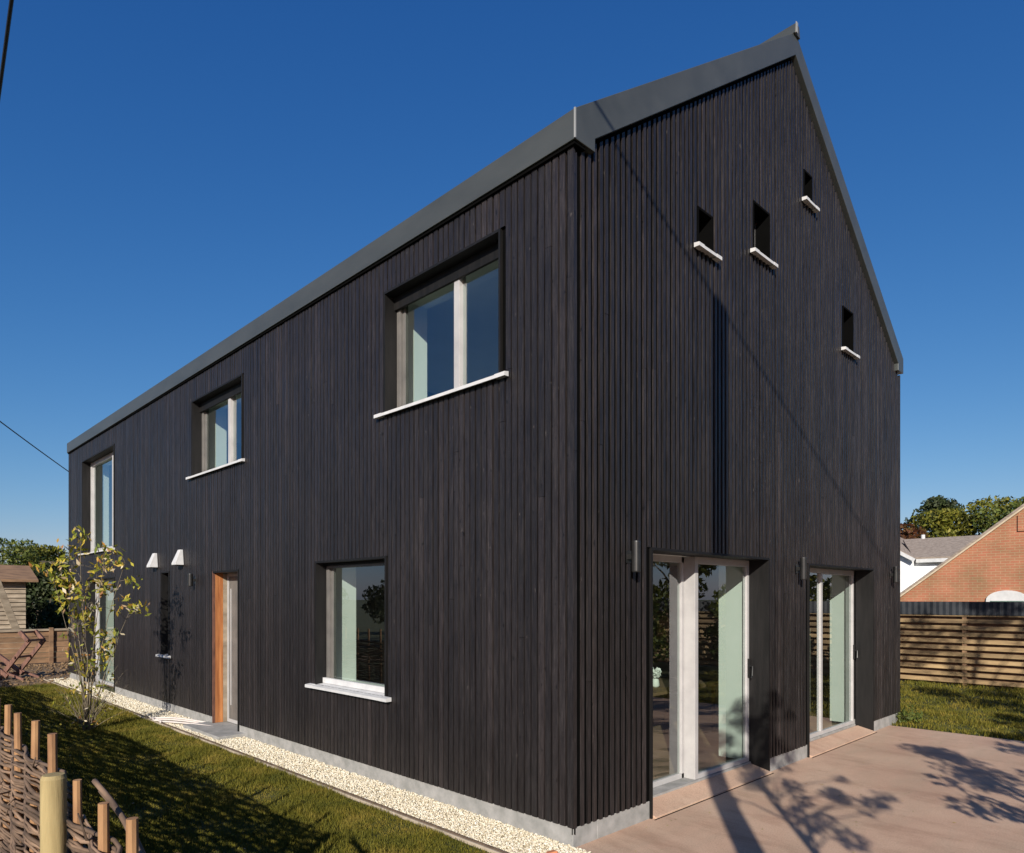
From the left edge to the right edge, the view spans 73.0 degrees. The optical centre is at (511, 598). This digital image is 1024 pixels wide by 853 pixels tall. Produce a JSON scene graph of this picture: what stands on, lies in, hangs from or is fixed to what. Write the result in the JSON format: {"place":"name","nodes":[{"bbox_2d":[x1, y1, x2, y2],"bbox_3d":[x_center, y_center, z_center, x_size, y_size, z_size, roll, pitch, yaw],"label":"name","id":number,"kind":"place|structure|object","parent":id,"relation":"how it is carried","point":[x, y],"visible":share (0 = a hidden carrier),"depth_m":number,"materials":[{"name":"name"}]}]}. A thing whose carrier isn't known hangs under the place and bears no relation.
{"place":"outdoors","nodes":[
{"label":"outdoors","id":0,"kind":"place"},
{"bbox_2d":[0,662,69,686],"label":"soil","id":1,"kind":"structure","parent":0,"point":[12,680],"depth_m":16.61,"materials":[{"name":"brown soil"}]},
{"bbox_2d":[0,630,45,680],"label":"deckchair","id":2,"kind":"object","parent":1,"relation":"on","point":[10,664],"visible":1,"depth_m":15.96,"materials":[{"name":"brown wood"}]},
{"bbox_2d":[0,627,68,664],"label":"plank fence","id":3,"kind":"object","parent":1,"relation":"on","point":[52,653],"visible":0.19,"depth_m":19.57,"materials":[{"name":"brown wood"}]},
{"bbox_3d":[-11.730,-1.535,14.720,0.218,7.370,0.219,0,0,-44],"label":"utility pole","id":4,"kind":"object","parent":1,"relation":"on","visible":0},
{"bbox_2d":[0,421,68,471],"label":"overhead cable","id":5,"kind":"object","parent":4,"relation":"attached to","point":[33,446],"visible":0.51,"depth_m":18.47,"materials":[{"name":"black rubber"}]},
{"bbox_2d":[8,602,114,692],"bbox_3d":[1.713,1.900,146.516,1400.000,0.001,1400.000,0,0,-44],"label":"ground","id":6,"kind":"structure","parent":0,"point":[106,688],"depth_m":22.25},
{"bbox_2d":[0,580,23,642],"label":"leaning plank","id":7,"kind":"object","parent":6,"relation":"on","point":[9,612],"visible":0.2,"depth_m":23.20,"materials":[{"name":"beige wood"}]},
{"bbox_2d":[0,565,37,648],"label":"garden shed","id":8,"kind":"structure","parent":6,"relation":"on","point":[14,579],"depth_m":24.08,"materials":[{"name":"beige wood"}]},
{"bbox_2d":[0,537,52,600],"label":"garden tree","id":9,"kind":"object","parent":6,"relation":"on","point":[13,560],"visible":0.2,"depth_m":37.99,"materials":[{"name":"green plant"}]},
{"bbox_2d":[5,543,67,607],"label":"garden tree","id":10,"kind":"object","parent":6,"relation":"on","point":[47,552],"visible":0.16,"depth_m":40.98,"materials":[{"name":"green plant"}]},
{"bbox_2d":[26,570,68,641],"bbox_3d":[-19.721,0.441,28.899,3.605,3.356,3.319,0,0,-44],"label":"garden tree","id":11,"kind":"object","parent":6,"relation":"on","point":[39,593],"visible":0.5,"depth_m":28.23,"materials":[{"name":"green plant"}]},
{"bbox_2d":[26,560,68,628],"bbox_3d":[-23.016,0.038,35.301,3.956,3.998,3.632,0,0,11],"label":"garden tree","id":12,"kind":"object","parent":6,"relation":"on","point":[53,567],"visible":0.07,"depth_m":34.74,"materials":[{"name":"green plant"}]},
{"bbox_2d":[43,678,508,852],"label":"edging board","id":13,"kind":"object","parent":6,"relation":"on","point":[470,841],"visible":0.45,"depth_m":6.29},
{"bbox_2d":[49,677,590,852],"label":"gravel","id":14,"kind":"structure","parent":6,"relation":"on","point":[262,751],"depth_m":6.49,"materials":[{"name":"beige gravel"}]},
{"bbox_2d":[150,717,211,725],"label":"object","id":15,"kind":"object","parent":14,"relation":"on","point":[176,719],"visible":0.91,"depth_m":10.20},
{"bbox_2d":[67,21,902,846],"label":"black house","id":16,"kind":"structure","parent":6,"relation":"on","point":[403,495],"depth_m":6.99,"materials":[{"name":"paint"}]},
{"bbox_2d":[78,444,114,555],"bbox_3d":[-8.409,-1.971,14.456,0.573,2.057,2.610,0,0,-44],"label":"window","id":17,"kind":"structure","parent":16,"relation":"in","point":[95,469],"depth_m":15.19,"materials":[{"name":"white glass"}]},
{"bbox_2d":[86,577,114,690],"bbox_3d":[-8.245,0.685,14.323,0.525,2.210,2.050,0,0,-44],"label":"glazed door","id":18,"kind":"structure","parent":16,"relation":"in","point":[105,601],"depth_m":14.96,"materials":[{"name":"white glass"}]},
{"bbox_2d":[147,553,157,567],"bbox_3d":[-6.042,-0.636,11.616,0.126,0.248,0.180,0,0,-44],"label":"vent cowl","id":19,"kind":"object","parent":16,"relation":"attached to","point":[153,562],"visible":1,"depth_m":11.58,"materials":[{"name":"white paint"}]},
{"bbox_2d":[156,571,170,658],"bbox_3d":[-5.661,0.264,11.416,0.232,1.407,0.580,0,0,-44],"label":"window","id":20,"kind":"structure","parent":16,"relation":"in","point":[165,576],"depth_m":11.51,"materials":[{"name":"black glass"}]},
{"bbox_2d":[172,550,183,565],"bbox_3d":[-5.201,-0.636,10.760,0.126,0.248,0.180,0,0,-44],"label":"vent cowl","id":21,"kind":"object","parent":16,"relation":"attached to","point":[178,559],"visible":1,"depth_m":10.72,"materials":[{"name":"white paint"}]},
{"bbox_2d":[188,574,195,585],"bbox_3d":[-4.808,-0.275,10.375,0.106,0.190,0.070,0,0,-44],"label":"wall light","id":22,"kind":"object","parent":16,"relation":"attached to","point":[191,580],"visible":1,"depth_m":10.34,"materials":[{"name":"black metal"}]},
{"bbox_2d":[186,374,244,479],"bbox_3d":[-4.068,-2.406,10.037,0.573,1.187,2.020,0,0,-44],"label":"window","id":23,"kind":"structure","parent":16,"relation":"in","point":[209,410],"depth_m":10.53,"materials":[{"name":"white glass"}]},
{"bbox_2d":[212,569,238,730],"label":"front door","id":24,"kind":"structure","parent":16,"relation":"in","point":[225,584],"depth_m":9.99,"materials":[{"name":"orange wood"}]},
{"bbox_2d":[305,556,390,701],"bbox_3d":[-1.577,0.294,7.487,0.593,1.427,1.610,0,0,-44],"label":"window","id":25,"kind":"structure","parent":16,"relation":"in","point":[335,580],"depth_m":7.87,"materials":[{"name":"white glass"}]},
{"bbox_2d":[374,228,508,418],"bbox_3d":[-0.515,-2.411,6.420,0.573,1.237,1.880,0,0,-44],"label":"window","id":26,"kind":"structure","parent":16,"relation":"in","point":[406,305],"depth_m":6.67,"materials":[{"name":"white glass"}]},
{"bbox_2d":[626,541,639,571],"bbox_3d":[0.978,-0.335,5.536,0.070,0.250,0.106,0,0,-44],"label":"wall light","id":27,"kind":"object","parent":16,"relation":"attached to","point":[634,556],"visible":1,"depth_m":5.50,"materials":[{"name":"black metal"}]},
{"bbox_2d":[656,562,670,636],"bbox_3d":[2.002,-0.044,9.145,0.200,1.109,0.200,0,0,-44],"label":"pendant lamp","id":28,"kind":"object","parent":16,"relation":"hanging from","point":[663,628],"visible":0.95,"depth_m":9.08,"materials":[{"name":"black metal"}]},
{"bbox_2d":[653,676,718,732],"bbox_3d":[1.902,1.454,8.976,1.700,0.679,0.900,0,0,-44],"label":"dining table","id":29,"kind":"object","parent":16,"relation":"on","point":[667,687],"visible":0.3,"depth_m":9.23,"materials":[{"name":"brown wood"}]},
{"bbox_2d":[653,667,661,687],"bbox_3d":[1.798,0.984,8.652,0.171,0.259,0.163,0,0,-44],"label":"white vase","id":30,"kind":"object","parent":29,"relation":"on","point":[657,671],"visible":0.84,"depth_m":8.63,"materials":[{"name":"ceramic"}]},
{"bbox_2d":[694,206,721,261],"bbox_3d":[1.763,-3.386,6.442,0.410,0.407,0.202,0,0,-44],"label":"window","id":31,"kind":"structure","parent":16,"relation":"in","point":[704,243],"depth_m":6.50,"materials":[{"name":"black metal"}]},
{"bbox_2d":[649,547,773,819],"bbox_3d":[1.763,0.720,6.763,2.210,2.300,0.624,0,0,-44],"label":"patio door","id":32,"kind":"structure","parent":16,"relation":"in","point":[744,581],"depth_m":7.33,"materials":[{"name":"white glass"}]},
{"bbox_2d":[750,200,777,268],"bbox_3d":[2.548,-3.797,7.262,0.520,0.567,0.272,0,0,-44],"label":"window","id":33,"kind":"structure","parent":16,"relation":"in","point":[761,218],"depth_m":7.34,"materials":[{"name":"black metal"}]},
{"bbox_2d":[796,557,806,579],"bbox_3d":[3.261,-0.335,7.779,0.070,0.250,0.106,0,0,-44],"label":"wall light","id":34,"kind":"object","parent":16,"relation":"attached to","point":[802,568],"visible":1,"depth_m":7.74,"materials":[{"name":"black metal"}]},
{"bbox_2d":[802,169,819,212],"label":"window","id":35,"kind":"structure","parent":16,"relation":"in","point":[807,178],"depth_m":8.07,"materials":[{"name":"black metal"}]},
{"bbox_2d":[807,563,876,757],"bbox_3d":[4.039,0.730,8.998,2.190,2.280,0.624,0,0,-44],"label":"patio door","id":36,"kind":"structure","parent":16,"relation":"in","point":[821,741],"depth_m":9.64,"materials":[{"name":"white glass"}]},
{"bbox_2d":[841,305,859,359],"bbox_3d":[4.299,-3.427,8.933,0.500,0.587,0.202,0,0,-44],"label":"window","id":37,"kind":"structure","parent":16,"relation":"in","point":[847,316],"depth_m":9.02,"materials":[{"name":"black metal"}]},
{"bbox_2d":[890,567,898,582],"bbox_3d":[5.543,-0.345,10.021,0.070,0.230,0.106,0,0,-44],"label":"wall light","id":38,"kind":"object","parent":16,"relation":"attached to","point":[895,574],"visible":1,"depth_m":9.98,"materials":[{"name":"black metal"}]},
{"bbox_2d":[900,522,928,538],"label":"garden tree","id":39,"kind":"object","parent":6,"relation":"on","point":[908,531],"visible":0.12,"depth_m":42.67,"materials":[{"name":"brown plant"}]},
{"bbox_2d":[900,535,978,592],"bbox_3d":[24.663,-0.970,35.782,7.055,5.640,16.244,0,0,-44],"label":"white bungalow","id":40,"kind":"object","parent":6,"relation":"on","point":[922,556],"visible":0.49,"depth_m":35.72,"materials":[{"name":"white paint"}]},
{"bbox_2d":[909,507,975,537],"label":"garden tree","id":41,"kind":"object","parent":6,"relation":"on","point":[945,519],"visible":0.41,"depth_m":43.53,"materials":[{"name":"green plant"}]},
{"bbox_2d":[904,495,986,536],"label":"garden tree","id":42,"kind":"object","parent":6,"relation":"on","point":[932,502],"visible":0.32,"depth_m":46.11,"materials":[{"name":"green plant"}]},
{"bbox_2d":[900,504,1023,601],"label":"brick bungalow","id":43,"kind":"object","parent":6,"relation":"on","point":[987,565],"visible":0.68,"depth_m":20.11,"materials":[{"name":"red-orange brick"},{"name":"grey roof shingles"},{"name":"white painted trim"}]},
{"bbox_2d":[986,590,1023,601],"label":"arched window","id":44,"kind":"structure","parent":43,"relation":"in","point":[1006,595],"depth_m":19.68,"materials":[{"name":"white paint"}]},
{"bbox_2d":[918,494,1018,537],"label":"garden tree","id":45,"kind":"object","parent":6,"relation":"on","point":[972,508],"visible":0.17,"depth_m":42.81,"materials":[{"name":"green plant"}]},
{"bbox_2d":[972,496,1023,532],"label":"garden tree","id":46,"kind":"object","parent":6,"relation":"on","point":[999,510],"visible":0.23,"depth_m":40.83,"materials":[{"name":"green plant"}]},
{"bbox_2d":[0,682,490,852],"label":"lawn","id":47,"kind":"structure","parent":0,"point":[218,824],"depth_m":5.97,"materials":[{"name":"green plant"}]},
{"bbox_2d":[0,698,72,852],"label":"wattle hurdle","id":48,"kind":"object","parent":47,"relation":"on","point":[18,794],"visible":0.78,"depth_m":3.52,"materials":[{"name":"brown wicker"}]},
{"bbox_2d":[40,772,66,852],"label":"round post","id":49,"kind":"object","parent":47,"relation":"on","point":[53,811],"visible":1,"depth_m":2.72,"materials":[{"name":"beige wood"}]},
{"bbox_2d":[29,525,151,731],"bbox_3d":[-5.741,0.417,9.535,1.031,2.872,1.381,0,0,-77],"label":"autumn sapling","id":50,"kind":"object","parent":47,"relation":"on","point":[87,722],"visible":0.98,"depth_m":9.56,"materials":[{"name":"green plant"}]},
{"bbox_2d":[66,778,145,852],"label":"wattle hurdle","id":51,"kind":"object","parent":47,"relation":"on","point":[79,832],"visible":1,"depth_m":2.54,"materials":[{"name":"brown wood"}]},
{"bbox_3d":[0.901,-1.810,-0.207,0.230,7.920,0.230,0,0,-44],"label":"utility pole","id":52,"kind":"object","parent":47,"relation":"on","visible":0},
{"bbox_2d":[0,0,13,98],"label":"overhead cable","id":53,"kind":"object","parent":52,"relation":"attached to","point":[7,32],"visible":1,"depth_m":6.31,"materials":[{"name":"black rubber"}]},
{"bbox_2d":[29,699,960,852],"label":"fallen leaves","id":54,"kind":"object","parent":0,"point":[334,794],"visible":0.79,"depth_m":6.57,"materials":[{"name":"brown plant"}]},
{"bbox_2d":[0,0,1023,564],"label":"sky","id":55,"kind":"structure","parent":0,"point":[173,172],"materials":[{"name":"blue"}]},
{"bbox_2d":[576,725,1023,852],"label":"patio","id":56,"kind":"structure","parent":0,"point":[975,791],"depth_m":6.12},
{"bbox_2d":[891,679,1023,740],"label":"lawn","id":57,"kind":"structure","parent":0,"point":[920,691],"depth_m":11.70,"materials":[{"name":"green plant"}]},
{"bbox_2d":[896,705,922,722],"bbox_3d":[5.934,1.744,10.325,0.588,0.281,0.392,0,0,-44],"label":"weed tuft","id":58,"kind":"object","parent":57,"relation":"on","point":[909,717],"visible":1,"depth_m":10.28,"materials":[{"name":"green plant"}]},
{"bbox_2d":[900,602,1023,688],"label":"slatted fence","id":59,"kind":"object","parent":57,"relation":"on","point":[976,643],"visible":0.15,"depth_m":14.55,"materials":[{"name":"beige wood"}]}
]}

